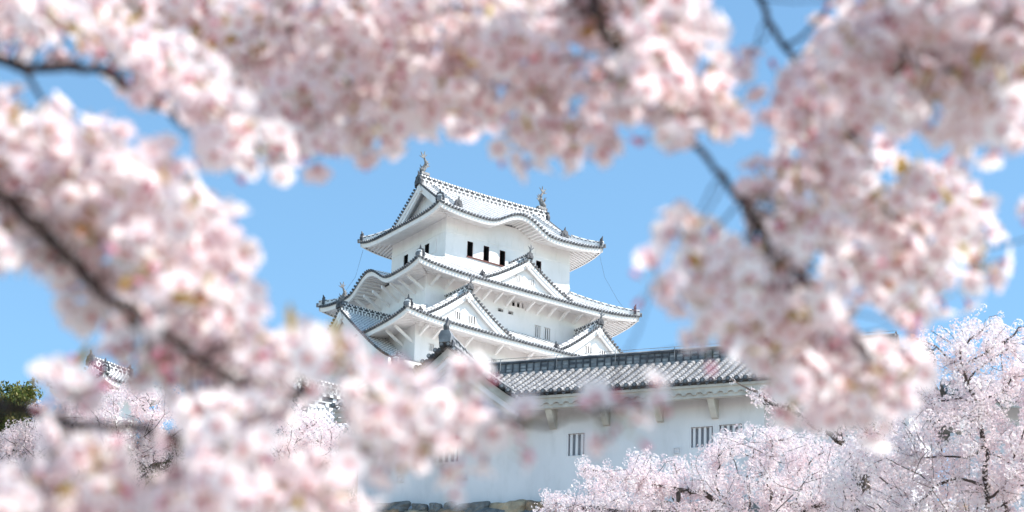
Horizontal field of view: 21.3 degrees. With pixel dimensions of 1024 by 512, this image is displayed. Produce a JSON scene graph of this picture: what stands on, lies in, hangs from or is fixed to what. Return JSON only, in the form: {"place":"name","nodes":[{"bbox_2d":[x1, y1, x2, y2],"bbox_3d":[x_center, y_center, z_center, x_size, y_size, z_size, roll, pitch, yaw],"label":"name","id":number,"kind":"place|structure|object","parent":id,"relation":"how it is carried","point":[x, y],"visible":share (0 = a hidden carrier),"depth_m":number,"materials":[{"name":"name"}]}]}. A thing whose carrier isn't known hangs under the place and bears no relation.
{"place":"outdoors","nodes":[
{"label":"outdoors","id":0,"kind":"place"},
{"bbox_2d":[48,350,161,475],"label":"turret","id":1,"kind":"object","parent":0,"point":[106,371],"visible":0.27,"depth_m":173.99,"materials":[{"name":"white paint"}]},
{"bbox_2d":[0,0,1023,500],"label":"sky","id":2,"kind":"structure","parent":0,"point":[307,235],"materials":[{"name":"blue"}]},
{"bbox_3d":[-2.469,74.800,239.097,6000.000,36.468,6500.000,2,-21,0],"label":"ground","id":3,"kind":"structure","parent":0,"visible":0},
{"bbox_2d":[0,377,42,462],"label":"evergreen tree","id":4,"kind":"object","parent":3,"relation":"on","point":[26,393],"visible":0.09,"depth_m":74.38,"materials":[{"name":"green plant"}]},
{"bbox_2d":[0,375,201,485],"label":"cherry tree","id":5,"kind":"object","parent":3,"relation":"on","point":[154,418],"visible":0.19,"depth_m":59.45,"materials":[{"name":"pink plant"}]},
{"bbox_2d":[0,0,306,187],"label":"cherry branch","id":6,"kind":"object","parent":3,"relation":"on","point":[220,133],"visible":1,"depth_m":3.24,"materials":[{"name":"pink plant"}]},
{"bbox_2d":[130,428,185,481],"bbox_3d":[-8.592,9.435,62.807,2.615,11.094,3.360,2,-21,0],"label":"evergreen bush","id":7,"kind":"object","parent":3,"relation":"on","point":[157,466],"visible":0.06,"depth_m":63.41,"materials":[{"name":"green plant"}]},
{"bbox_2d":[0,343,408,511],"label":"cherry branch","id":8,"kind":"object","parent":3,"relation":"on","point":[203,475],"visible":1,"depth_m":2.80,"materials":[{"name":"pink plant"}]},
{"bbox_2d":[0,160,309,426],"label":"cherry branch","id":9,"kind":"object","parent":8,"relation":"on","point":[151,298],"visible":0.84,"depth_m":3.02,"materials":[{"name":"pink plant"}]},
{"bbox_2d":[0,82,268,332],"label":"cherry branch","id":10,"kind":"object","parent":9,"relation":"attached to","point":[48,151],"visible":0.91,"depth_m":3.05,"materials":[{"name":"pink plant"}]},
{"bbox_2d":[226,391,355,500],"bbox_3d":[-4.816,7.701,54.759,3.543,10.444,4.908,2,-21,0],"label":"cherry tree","id":11,"kind":"object","parent":3,"relation":"on","point":[306,435],"visible":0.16,"depth_m":55.34,"materials":[{"name":"pink plant"}]},
{"bbox_2d":[254,377,339,468],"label":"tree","id":12,"kind":"object","parent":3,"relation":"on","point":[333,386],"visible":0.01,"depth_m":149.41,"materials":[{"name":"plant"}]},
{"bbox_2d":[109,0,504,184],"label":"cherry branch","id":13,"kind":"object","parent":3,"relation":"on","point":[271,52],"visible":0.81,"depth_m":3.65,"materials":[{"name":"pink plant"}]},
{"bbox_2d":[270,379,357,501],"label":"turret","id":14,"kind":"object","parent":3,"relation":"on","point":[323,406],"visible":0.07,"depth_m":87.06,"materials":[{"name":"paint"}]},
{"bbox_2d":[306,151,641,386],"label":"castle keep","id":15,"kind":"structure","parent":3,"relation":"on","point":[488,276],"depth_m":198.12,"materials":[{"name":"white paint"}]},
{"bbox_2d":[331,0,624,183],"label":"cherry branch","id":16,"kind":"object","parent":3,"relation":"on","point":[543,86],"visible":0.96,"depth_m":3.57,"materials":[{"name":"pink plant"}]},
{"bbox_2d":[256,243,742,507],"bbox_3d":[-0.075,0.159,3.142,0.542,0.313,0.574,8,-22,-16],"label":"cherry branch","id":17,"kind":"object","parent":3,"relation":"on","point":[431,411],"visible":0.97,"depth_m":2.97,"materials":[{"name":"pink plant"}]},
{"bbox_2d":[379,499,967,511],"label":"stone wall","id":18,"kind":"structure","parent":3,"relation":"on","point":[521,505],"depth_m":74.93,"materials":[{"name":"grey stone"}]},
{"bbox_2d":[331,317,963,510],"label":"gallery","id":19,"kind":"object","parent":18,"relation":"on","point":[703,406],"visible":0.38,"depth_m":75.25,"materials":[{"name":"paint"}]},
{"bbox_2d":[503,0,940,452],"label":"cherry branch","id":20,"kind":"object","parent":3,"relation":"on","point":[823,372],"visible":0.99,"depth_m":3.30,"materials":[{"name":"pink plant"}]},
{"bbox_2d":[531,412,914,511],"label":"cherry tree","id":21,"kind":"object","parent":3,"relation":"on","point":[640,482],"visible":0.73,"depth_m":49.07,"materials":[{"name":"pink plant"}]},
{"bbox_2d":[730,378,921,511],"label":"cherry tree","id":22,"kind":"object","parent":3,"relation":"on","point":[840,433],"visible":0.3,"depth_m":43.76,"materials":[{"name":"pink plant"}]},
{"bbox_2d":[690,0,1023,320],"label":"cherry branch","id":23,"kind":"object","parent":3,"relation":"on","point":[902,222],"visible":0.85,"depth_m":3.53,"materials":[{"name":"pink plant"}]},
{"bbox_2d":[812,304,1023,511],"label":"cherry tree","id":24,"kind":"object","parent":3,"relation":"on","point":[974,414],"visible":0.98,"depth_m":39.20,"materials":[{"name":"pink plant"}]},
{"bbox_2d":[814,0,1023,180],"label":"cherry branch","id":25,"kind":"object","parent":3,"relation":"on","point":[901,60],"visible":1,"depth_m":3.11,"materials":[{"name":"pink plant"}]},
{"bbox_2d":[937,378,1023,511],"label":"cherry tree","id":26,"kind":"object","parent":3,"relation":"on","point":[1013,413],"visible":0.14,"depth_m":79.88,"materials":[{"name":"plant"}]}
]}

